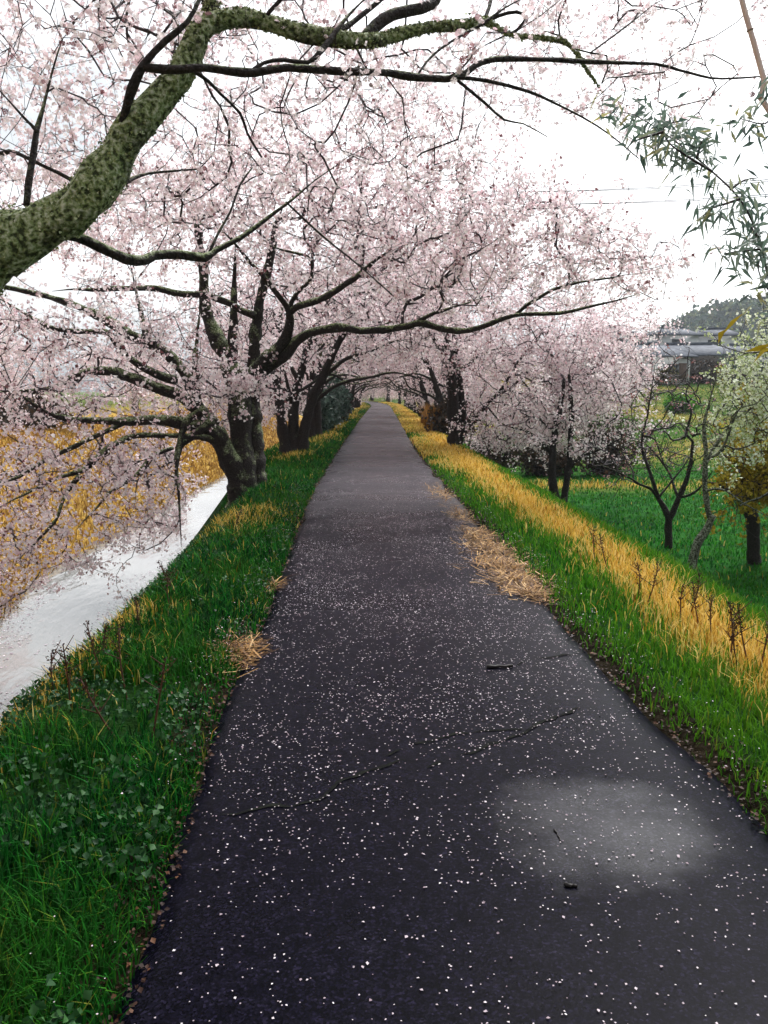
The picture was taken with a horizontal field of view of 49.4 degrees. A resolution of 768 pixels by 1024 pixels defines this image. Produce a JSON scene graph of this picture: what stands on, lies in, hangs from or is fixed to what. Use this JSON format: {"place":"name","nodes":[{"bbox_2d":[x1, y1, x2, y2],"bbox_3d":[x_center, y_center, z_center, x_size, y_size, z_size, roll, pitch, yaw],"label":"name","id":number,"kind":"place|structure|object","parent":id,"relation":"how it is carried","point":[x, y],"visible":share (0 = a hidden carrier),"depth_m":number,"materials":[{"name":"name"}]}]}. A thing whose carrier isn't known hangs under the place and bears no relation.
{"place":"outdoors","nodes":[
{"label":"outdoors","id":0,"kind":"place"},
{"bbox_2d":[0,413,302,723],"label":"river","id":1,"kind":"structure","parent":0,"point":[69,610],"depth_m":18.79,"materials":[{"name":"grey liquid"}]},
{"bbox_2d":[0,485,225,715],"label":"floating petals","id":2,"kind":"object","parent":1,"relation":"on","point":[80,624],"visible":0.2,"depth_m":17.74,"materials":[{"name":"pink plant"}]},
{"bbox_2d":[0,361,767,1023],"bbox_3d":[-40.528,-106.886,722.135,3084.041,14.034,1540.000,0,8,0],"label":"ground","id":3,"kind":"structure","parent":0,"point":[702,747],"depth_m":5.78,"materials":[{"name":"green plant"}]},
{"bbox_2d":[0,317,17,360],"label":"cherry tree","id":4,"kind":"object","parent":3,"relation":"on","point":[7,337],"visible":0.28,"depth_m":34.92,"materials":[{"name":"pink plant"}]},
{"bbox_2d":[0,324,56,397],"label":"cherry tree","id":5,"kind":"object","parent":3,"relation":"on","point":[10,364],"visible":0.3,"depth_m":50.51,"materials":[{"name":"pink plant"}]},
{"bbox_2d":[6,392,70,412],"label":"hedge bush","id":6,"kind":"object","parent":3,"relation":"on","point":[34,398],"depth_m":45.21,"materials":[{"name":"green plant"}]},
{"bbox_2d":[0,389,87,428],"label":"hedge bush","id":7,"kind":"object","parent":3,"relation":"on","point":[31,410],"visible":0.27,"depth_m":37.12,"materials":[{"name":"green plant"}]},
{"bbox_2d":[41,640,62,699],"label":"weed stalk","id":8,"kind":"object","parent":3,"relation":"on","point":[51,662],"visible":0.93,"depth_m":4.51,"materials":[{"name":"brown plant"}]},
{"bbox_2d":[54,635,86,711],"bbox_3d":[-1.595,0.847,4.238,0.114,0.431,0.160,2,8,12],"label":"weed stalk","id":9,"kind":"object","parent":3,"relation":"on","point":[67,669],"visible":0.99,"depth_m":4.23,"materials":[{"name":"brown plant"}]},
{"bbox_2d":[75,676,115,738],"bbox_3d":[-1.348,0.933,3.933,0.184,0.365,0.099,-5,10,-32],"label":"weed stalk","id":10,"kind":"object","parent":3,"relation":"on","point":[91,699],"visible":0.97,"depth_m":3.91,"materials":[{"name":"brown plant"}]},
{"bbox_2d":[78,620,114,674],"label":"weed stalk","id":11,"kind":"object","parent":3,"relation":"on","point":[88,632],"visible":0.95,"depth_m":4.74,"materials":[{"name":"brown plant"}]},
{"bbox_2d":[98,621,123,661],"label":"weed stalk","id":12,"kind":"object","parent":3,"relation":"on","point":[104,643],"visible":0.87,"depth_m":4.92,"materials":[{"name":"brown plant"}]},
{"bbox_2d":[105,626,127,699],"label":"weed stalk","id":13,"kind":"object","parent":3,"relation":"on","point":[118,642],"visible":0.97,"depth_m":4.49,"materials":[{"name":"brown plant"}]},
{"bbox_2d":[80,341,181,410],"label":"cherry tree","id":14,"kind":"object","parent":3,"relation":"on","point":[138,388],"visible":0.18,"depth_m":65.95,"materials":[{"name":"pink plant"}]},
{"bbox_2d":[129,592,141,629],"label":"weed stalk","id":15,"kind":"object","parent":3,"relation":"on","point":[135,600],"visible":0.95,"depth_m":5.64,"materials":[{"name":"brown plant"}]},
{"bbox_2d":[0,406,300,626],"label":"bank grass","id":16,"kind":"structure","parent":3,"relation":"on","point":[200,460],"depth_m":32.95,"materials":[{"name":"yellow plant"}]},
{"bbox_2d":[0,481,310,1023],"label":"weeds","id":17,"kind":"object","parent":3,"relation":"on","point":[40,1005],"visible":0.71,"depth_m":3.49,"materials":[{"name":"green plant"}]},
{"bbox_2d":[139,656,177,737],"bbox_3d":[-1.075,0.887,4.025,0.177,0.433,0.089,-5,9,-29],"label":"weed stalk","id":18,"kind":"object","parent":3,"relation":"on","point":[162,673],"visible":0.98,"depth_m":4.02,"materials":[{"name":"brown plant"}]},
{"bbox_2d":[156,560,179,597],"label":"weed stalk","id":19,"kind":"object","parent":3,"relation":"on","point":[162,568],"visible":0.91,"depth_m":6.63,"materials":[{"name":"brown plant"}]},
{"bbox_2d":[161,568,175,603],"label":"weed stalk","id":20,"kind":"object","parent":3,"relation":"on","point":[167,580],"visible":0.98,"depth_m":6.30,"materials":[{"name":"brown plant"}]},
{"bbox_2d":[0,402,370,1023],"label":"grass","id":21,"kind":"structure","parent":3,"relation":"on","point":[18,969],"depth_m":3.62,"materials":[{"name":"green plant"}]},
{"bbox_2d":[114,216,479,456],"bbox_3d":[-1.994,-4.351,21.200,8.996,6.413,7.853,0,8,0],"label":"cherry tree","id":22,"kind":"object","parent":3,"relation":"on","point":[292,435],"visible":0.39,"depth_m":20.83,"materials":[{"name":"pink plant"}]},
{"bbox_2d":[305,370,340,430],"bbox_3d":[-2.451,-4.583,33.178,1.458,3.102,3.483,0,8,0],"label":"evergreen shrub","id":23,"kind":"object","parent":3,"relation":"on","point":[329,411],"visible":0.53,"depth_m":32.66,"materials":[{"name":"green plant"}]},
{"bbox_2d":[202,263,446,437],"bbox_3d":[-1.863,-5.533,28.517,8.929,6.567,7.331,0,8,0],"label":"cherry tree","id":24,"kind":"object","parent":3,"relation":"on","point":[316,425],"visible":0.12,"depth_m":28.49,"materials":[{"name":"pink plant"}]},
{"bbox_2d":[303,317,363,377],"bbox_3d":[-1.987,-5.030,30.533,2.853,4.570,2.197,0,8,0],"label":"cherry tree","id":25,"kind":"object","parent":3,"relation":"on","point":[320,355],"visible":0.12,"depth_m":30.27,"materials":[{"name":"pink plant"}]},
{"bbox_2d":[327,362,347,425],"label":"evergreen shrub","id":26,"kind":"object","parent":3,"relation":"on","point":[339,391],"visible":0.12,"depth_m":36.54,"materials":[{"name":"green plant"}]},
{"bbox_2d":[242,294,439,420],"bbox_3d":[-2.041,-6.713,36.635,8.929,6.567,7.331,-3,9,-20],"label":"cherry tree","id":27,"kind":"object","parent":3,"relation":"on","point":[343,354],"visible":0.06,"depth_m":36.39,"materials":[{"name":"pink plant"}]},
{"bbox_2d":[281,338,408,413],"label":"cherry tree","id":28,"kind":"object","parent":3,"relation":"on","point":[353,389],"visible":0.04,"depth_m":54.01,"materials":[{"name":"pink plant"}]},
{"bbox_2d":[337,377,353,421],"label":"evergreen shrub","id":29,"kind":"object","parent":3,"relation":"on","point":[345,405],"visible":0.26,"depth_m":41.81,"materials":[{"name":"green plant"}]},
{"bbox_2d":[281,341,409,414],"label":"cherry tree","id":30,"kind":"object","parent":3,"relation":"on","point":[351,377],"depth_m":45.31,"materials":[{"name":"pink plant"}]},
{"bbox_2d":[303,370,400,410],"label":"cherry tree","id":31,"kind":"object","parent":3,"relation":"on","point":[362,384],"visible":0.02,"depth_m":64.43,"materials":[{"name":"pink plant"}]},
{"bbox_2d":[0,49,723,623],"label":"cherry tree","id":32,"kind":"object","parent":3,"relation":"on","point":[240,455],"visible":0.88,"depth_m":12.90,"materials":[{"name":"pink plant"}]},
{"bbox_2d":[361,387,374,401],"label":"cherry tree","id":33,"kind":"object","parent":3,"relation":"on","point":[367,394],"visible":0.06,"depth_m":102.34,"materials":[{"name":"pink plant"}]},
{"bbox_2d":[363,390,381,400],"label":"cherry tree","id":34,"kind":"object","parent":3,"relation":"on","point":[371,399],"visible":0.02,"depth_m":140.02,"materials":[{"name":"pink plant"}]},
{"bbox_2d":[354,375,401,407],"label":"cherry tree","id":35,"kind":"object","parent":3,"relation":"on","point":[356,404],"visible":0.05,"depth_m":76.45,"materials":[{"name":"pink plant"}]},
{"bbox_2d":[194,483,567,677],"bbox_3d":[0.173,0.176,10.126,3.011,0.123,10.606,0,8,0],"label":"straw","id":36,"kind":"object","parent":3,"relation":"on","point":[526,583],"visible":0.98,"depth_m":7.42,"materials":[{"name":"beige plant"}]},
{"bbox_2d":[0,0,767,367],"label":"cherry tree","id":37,"kind":"object","parent":3,"relation":"on","point":[100,180],"visible":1,"depth_m":5.60,"materials":[{"name":"pink plant"}]},
{"bbox_2d":[0,386,767,860],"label":"dry grass","id":38,"kind":"structure","parent":3,"relation":"on","point":[470,462],"depth_m":7.74,"materials":[{"name":"yellow plant"}]},
{"bbox_2d":[373,385,397,401],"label":"cherry tree","id":39,"kind":"object","parent":3,"relation":"on","point":[387,399],"visible":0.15,"depth_m":120.77,"materials":[{"name":"pink plant"}]},
{"bbox_2d":[370,387,401,401],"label":"cherry tree","id":40,"kind":"object","parent":3,"relation":"on","point":[383,393],"visible":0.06,"depth_m":128.43,"materials":[{"name":"pink plant"}]},
{"bbox_2d":[371,382,403,403],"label":"cherry tree","id":41,"kind":"object","parent":3,"relation":"on","point":[399,401],"visible":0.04,"depth_m":104.13,"materials":[{"name":"pink plant"}]},
{"bbox_2d":[366,379,415,406],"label":"cherry tree","id":42,"kind":"object","parent":3,"relation":"on","point":[401,386],"visible":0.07,"depth_m":87.86,"materials":[{"name":"pink plant"}]},
{"bbox_2d":[360,372,424,409],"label":"cherry tree","id":43,"kind":"object","parent":3,"relation":"on","point":[410,407],"visible":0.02,"depth_m":75.15,"materials":[{"name":"pink plant"}]},
{"bbox_2d":[368,367,432,413],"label":"cherry tree","id":44,"kind":"object","parent":3,"relation":"on","point":[414,403],"visible":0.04,"depth_m":63.27,"materials":[{"name":"pink plant"}]},
{"bbox_2d":[369,356,475,412],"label":"cherry tree","id":45,"kind":"object","parent":3,"relation":"on","point":[414,383],"visible":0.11,"depth_m":52.08,"materials":[{"name":"pink plant"}]},
{"bbox_2d":[349,312,507,410],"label":"cherry tree","id":46,"kind":"object","parent":3,"relation":"on","point":[423,389],"visible":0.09,"depth_m":43.34,"materials":[{"name":"pink plant"}]},
{"bbox_2d":[419,403,441,430],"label":"russet-leaved shrub","id":47,"kind":"object","parent":3,"relation":"on","point":[424,414],"visible":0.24,"depth_m":36.86,"materials":[{"name":"brown plant"}]},
{"bbox_2d":[334,298,538,425],"bbox_3d":[2.195,-6.372,34.568,8.817,6.852,7.685,0,8,0],"label":"cherry tree","id":48,"kind":"object","parent":3,"relation":"on","point":[426,361],"visible":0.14,"depth_m":33.98,"materials":[{"name":"pink plant"}]},
{"bbox_2d":[416,393,482,437],"bbox_3d":[2.568,-3.717,32.737,2.805,1.852,3.092,-4,9,-23],"label":"dark shrub","id":49,"kind":"object","parent":3,"relation":"on","point":[441,423],"visible":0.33,"depth_m":32.31,"materials":[{"name":"brown plant"}]},
{"bbox_2d":[452,191,476,326],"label":"utility pole","id":50,"kind":"object","parent":3,"relation":"on","point":[464,233],"visible":0.15,"depth_m":57.48,"materials":[{"name":"concrete"}]},
{"bbox_2d":[476,194,767,204],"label":"utility wire","id":51,"kind":"object","parent":50,"relation":"attached to","point":[661,200],"visible":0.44,"depth_m":49.72,"materials":[{"name":"grey metal"}]},
{"bbox_2d":[485,181,767,191],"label":"utility wire","id":52,"kind":"object","parent":50,"relation":"attached to","point":[657,188],"visible":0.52,"depth_m":50.83,"materials":[{"name":"grey metal"}]},
{"bbox_2d":[522,179,767,191],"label":"utility wire","id":53,"kind":"object","parent":50,"relation":"attached to","point":[653,187],"visible":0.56,"depth_m":49.99,"materials":[{"name":"grey metal"}]},
{"bbox_2d":[562,196,767,204],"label":"utility wire","id":54,"kind":"object","parent":50,"relation":"attached to","point":[672,201],"visible":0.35,"depth_m":50.36,"materials":[{"name":"grey metal"}]},
{"bbox_2d":[463,421,533,472],"bbox_3d":[4.094,-2.601,34.204,3.894,2.260,3.100,8,11,42],"label":"dark shrub","id":55,"kind":"object","parent":3,"relation":"on","point":[498,459],"visible":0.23,"depth_m":33.97,"materials":[{"name":"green plant"}]},
{"bbox_2d":[326,195,690,474],"bbox_3d":[3.620,-4.891,24.563,10.684,7.904,7.234,0,8,0],"label":"cherry tree","id":56,"kind":"object","parent":3,"relation":"on","point":[455,367],"visible":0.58,"depth_m":23.87,"materials":[{"name":"pink plant"}]},
{"bbox_2d":[505,436,589,476],"bbox_3d":[6.808,-2.437,34.254,3.976,2.162,3.007,0,8,0],"label":"dark shrub","id":57,"kind":"object","parent":3,"relation":"on","point":[535,468],"visible":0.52,"depth_m":33.72,"materials":[{"name":"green plant"}]},
{"bbox_2d":[487,367,632,445],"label":"cherry tree","id":58,"kind":"object","parent":3,"relation":"on","point":[577,398],"visible":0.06,"depth_m":45.16,"materials":[{"name":"pink plant"}]},
{"bbox_2d":[445,300,683,502],"bbox_3d":[5.124,-2.699,22.943,6.803,5.757,5.114,0,8,0],"label":"cherry tree","id":59,"kind":"object","parent":3,"relation":"on","point":[554,438],"visible":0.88,"depth_m":22.67,"materials":[{"name":"pink plant"}]},
{"bbox_2d":[589,525,597,559],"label":"weed stalk","id":60,"kind":"object","parent":3,"relation":"on","point":[593,538],"visible":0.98,"depth_m":8.17,"materials":[{"name":"brown plant"}]},
{"bbox_2d":[544,351,659,416],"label":"cherry tree","id":61,"kind":"object","parent":3,"relation":"on","point":[635,377],"visible":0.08,"depth_m":60.22,"materials":[{"name":"pink plant"}]},
{"bbox_2d":[595,533,610,573],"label":"weed stalk","id":62,"kind":"object","parent":3,"relation":"on","point":[600,540],"visible":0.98,"depth_m":7.54,"materials":[{"name":"brown plant"}]},
{"bbox_2d":[571,325,635,375],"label":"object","id":63,"kind":"structure","parent":3,"relation":"on","point":[621,338],"depth_m":113.73,"materials":[{"name":"pink plant"}]},
{"bbox_2d":[573,410,655,475],"bbox_3d":[9.180,-2.854,34.401,4.033,2.878,2.297,-3,9,-23],"label":"dark shrub","id":64,"kind":"object","parent":3,"relation":"on","point":[616,451],"visible":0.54,"depth_m":34.13,"materials":[{"name":"green plant"}]},
{"bbox_2d":[597,359,646,385],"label":"garden shrub","id":65,"kind":"object","parent":3,"relation":"on","point":[632,377],"visible":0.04,"depth_m":81.96,"materials":[{"name":"green plant"}]},
{"bbox_2d":[630,562,644,597],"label":"weed stalk","id":66,"kind":"object","parent":3,"relation":"on","point":[637,568],"visible":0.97,"depth_m":6.65,"materials":[{"name":"brown plant"}]},
{"bbox_2d":[596,342,698,383],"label":"house","id":67,"kind":"structure","parent":3,"relation":"on","point":[681,368],"depth_m":88.24,"materials":[{"name":"grey tile"}]},
{"bbox_2d":[666,364,679,375],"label":"window","id":68,"kind":"structure","parent":67,"relation":"in","point":[669,365],"depth_m":88.16,"materials":[{"name":"grey glass"}]},
{"bbox_2d":[678,363,686,381],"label":"door","id":69,"kind":"structure","parent":67,"relation":"in","point":[683,366],"depth_m":88.40,"materials":[{"name":"grey"}]},
{"bbox_2d":[639,561,664,601],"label":"weed stalk","id":70,"kind":"object","parent":3,"relation":"on","point":[654,578],"visible":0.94,"depth_m":6.45,"materials":[{"name":"brown plant"}]},
{"bbox_2d":[568,320,747,548],"bbox_3d":[6.054,-1.629,17.988,4.061,4.999,2.855,-4,9,-26],"label":"plum tree","id":71,"kind":"object","parent":3,"relation":"on","point":[669,516],"visible":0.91,"depth_m":18.12,"materials":[{"name":"brown plant"}]},
{"bbox_2d":[646,366,678,384],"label":"garden shrub","id":72,"kind":"object","parent":3,"relation":"on","point":[666,371],"visible":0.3,"depth_m":87.74,"materials":[{"name":"green plant"}]},
{"bbox_2d":[640,326,703,345],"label":"house","id":73,"kind":"structure","parent":3,"relation":"on","point":[692,336],"depth_m":117.61,"materials":[{"name":"grey tile"}]},
{"bbox_2d":[672,339,683,342],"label":"window","id":74,"kind":"structure","parent":73,"relation":"in","point":[673,340],"depth_m":117.60,"materials":[{"name":"grey glass"}]},
{"bbox_2d":[587,0,767,361],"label":"bamboo","id":75,"kind":"object","parent":3,"relation":"on","point":[654,133],"visible":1,"depth_m":4.27,"materials":[{"name":"green plant"}]},
{"bbox_2d":[674,580,690,624],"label":"weed stalk","id":76,"kind":"object","parent":3,"relation":"on","point":[680,598],"visible":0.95,"depth_m":5.94,"materials":[{"name":"brown plant"}]},
{"bbox_2d":[663,394,702,412],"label":"garden shrub","id":77,"kind":"object","parent":3,"relation":"on","point":[666,404],"visible":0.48,"depth_m":65.06,"materials":[{"name":"green plant"}]},
{"bbox_2d":[686,580,707,630],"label":"weed stalk","id":78,"kind":"object","parent":3,"relation":"on","point":[694,590],"visible":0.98,"depth_m":5.78,"materials":[{"name":"brown plant"}]},
{"bbox_2d":[689,568,706,611],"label":"weed stalk","id":79,"kind":"object","parent":3,"relation":"on","point":[697,580],"visible":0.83,"depth_m":6.01,"materials":[{"name":"brown plant"}]},
{"bbox_2d":[636,294,767,343],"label":"woodland","id":80,"kind":"object","parent":3,"relation":"on","point":[722,316],"visible":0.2,"depth_m":365.57,"materials":[{"name":"green plant"}]},
{"bbox_2d":[690,355,722,382],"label":"garden shrub","id":81,"kind":"object","parent":3,"relation":"on","point":[703,367],"visible":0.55,"depth_m":90.10,"materials":[{"name":"green plant"}]},
{"bbox_2d":[696,590,716,636],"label":"weed stalk","id":82,"kind":"object","parent":3,"relation":"on","point":[710,610],"visible":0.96,"depth_m":5.61,"materials":[{"name":"brown plant"}]},
{"bbox_2d":[663,342,751,378],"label":"house","id":83,"kind":"structure","parent":3,"relation":"on","point":[703,349],"depth_m":95.74,"materials":[{"name":"grey tile"}]},
{"bbox_2d":[664,290,767,571],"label":"plum tree","id":84,"kind":"object","parent":3,"relation":"on","point":[761,386],"visible":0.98,"depth_m":12.69,"materials":[{"name":"white plant"}]},
{"bbox_2d":[695,327,741,346],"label":"house","id":85,"kind":"structure","parent":3,"relation":"on","point":[715,331],"depth_m":123.63,"materials":[{"name":"grey tile"}]},
{"bbox_2d":[708,340,720,345],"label":"window","id":86,"kind":"structure","parent":85,"relation":"in","point":[714,343],"depth_m":123.55,"materials":[{"name":"grey glass"}]},
{"bbox_2d":[723,595,737,660],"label":"weed stalk","id":87,"kind":"object","parent":3,"relation":"on","point":[728,603],"visible":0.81,"depth_m":5.02,"materials":[{"name":"brown plant"}]},
{"bbox_2d":[696,363,767,564],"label":"yellow leaved tree","id":88,"kind":"object","parent":3,"relation":"on","point":[751,484],"visible":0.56,"depth_m":16.02,"materials":[{"name":"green plant"}]},
{"bbox_2d":[726,613,749,664],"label":"weed stalk","id":89,"kind":"object","parent":3,"relation":"on","point":[733,630],"visible":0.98,"depth_m":4.96,"materials":[{"name":"brown plant"}]},
{"bbox_2d":[714,346,767,385],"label":"garden shrub","id":90,"kind":"object","parent":3,"relation":"on","point":[727,363],"visible":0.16,"depth_m":86.31,"materials":[{"name":"green plant"}]},
{"bbox_2d":[727,601,755,664],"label":"weed stalk","id":91,"kind":"object","parent":3,"relation":"on","point":[739,623],"visible":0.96,"depth_m":4.92,"materials":[{"name":"brown plant"}]},
{"bbox_2d":[726,343,767,370],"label":"house","id":92,"kind":"structure","parent":3,"relation":"on","point":[737,347],"depth_m":104.70,"materials":[{"name":"grey tile"}]},
{"bbox_2d":[754,608,767,664],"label":"weed stalk","id":93,"kind":"object","parent":3,"relation":"on","point":[766,641],"visible":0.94,"depth_m":4.87,"materials":[{"name":"brown plant"}]},
{"bbox_2d":[0,0,767,391],"label":"sky","id":94,"kind":"structure","parent":0,"point":[587,149],"materials":[{"name":"white"}]},
{"bbox_2d":[113,401,767,1023],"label":"path","id":95,"kind":"structure","parent":0,"point":[325,897],"depth_m":3.17,"materials":[{"name":"grey asphalt"}]},
{"bbox_2d":[21,438,766,1023],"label":"fallen leaves","id":96,"kind":"object","parent":95,"relation":"on","point":[175,854],"visible":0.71,"depth_m":3.71,"materials":[{"name":"brown plant"}]},
{"bbox_2d":[30,454,767,1023],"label":"fallen petals","id":97,"kind":"object","parent":95,"relation":"on","point":[428,718],"visible":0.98,"depth_m":4.21,"materials":[{"name":"pink plant"}]},
{"bbox_2d":[486,664,512,668],"bbox_3d":[0.691,0.919,4.986,0.164,0.024,0.031,-1,8,-5],"label":"fallen stick","id":98,"kind":"object","parent":95,"relation":"on","point":[490,666],"visible":1,"depth_m":4.98,"materials":[{"name":"brown wood"}]},
{"bbox_2d":[564,882,577,887],"bbox_3d":[0.622,1.244,2.783,0.046,0.016,0.016,2,9,15],"label":"fallen stick","id":99,"kind":"object","parent":95,"relation":"on","point":[567,884],"visible":1,"depth_m":2.78,"materials":[{"name":"brown wood"}]},
{"bbox_2d":[467,381,767,612],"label":"orchard grass","id":100,"kind":"structure","parent":0,"point":[677,549],"depth_m":23.61,"materials":[{"name":"green plant"}]},
{"bbox_2d":[639,315,766,342],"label":"hill","id":101,"kind":"structure","parent":0,"point":[739,328],"depth_m":354.29,"materials":[{"name":"green plant"}]}
]}

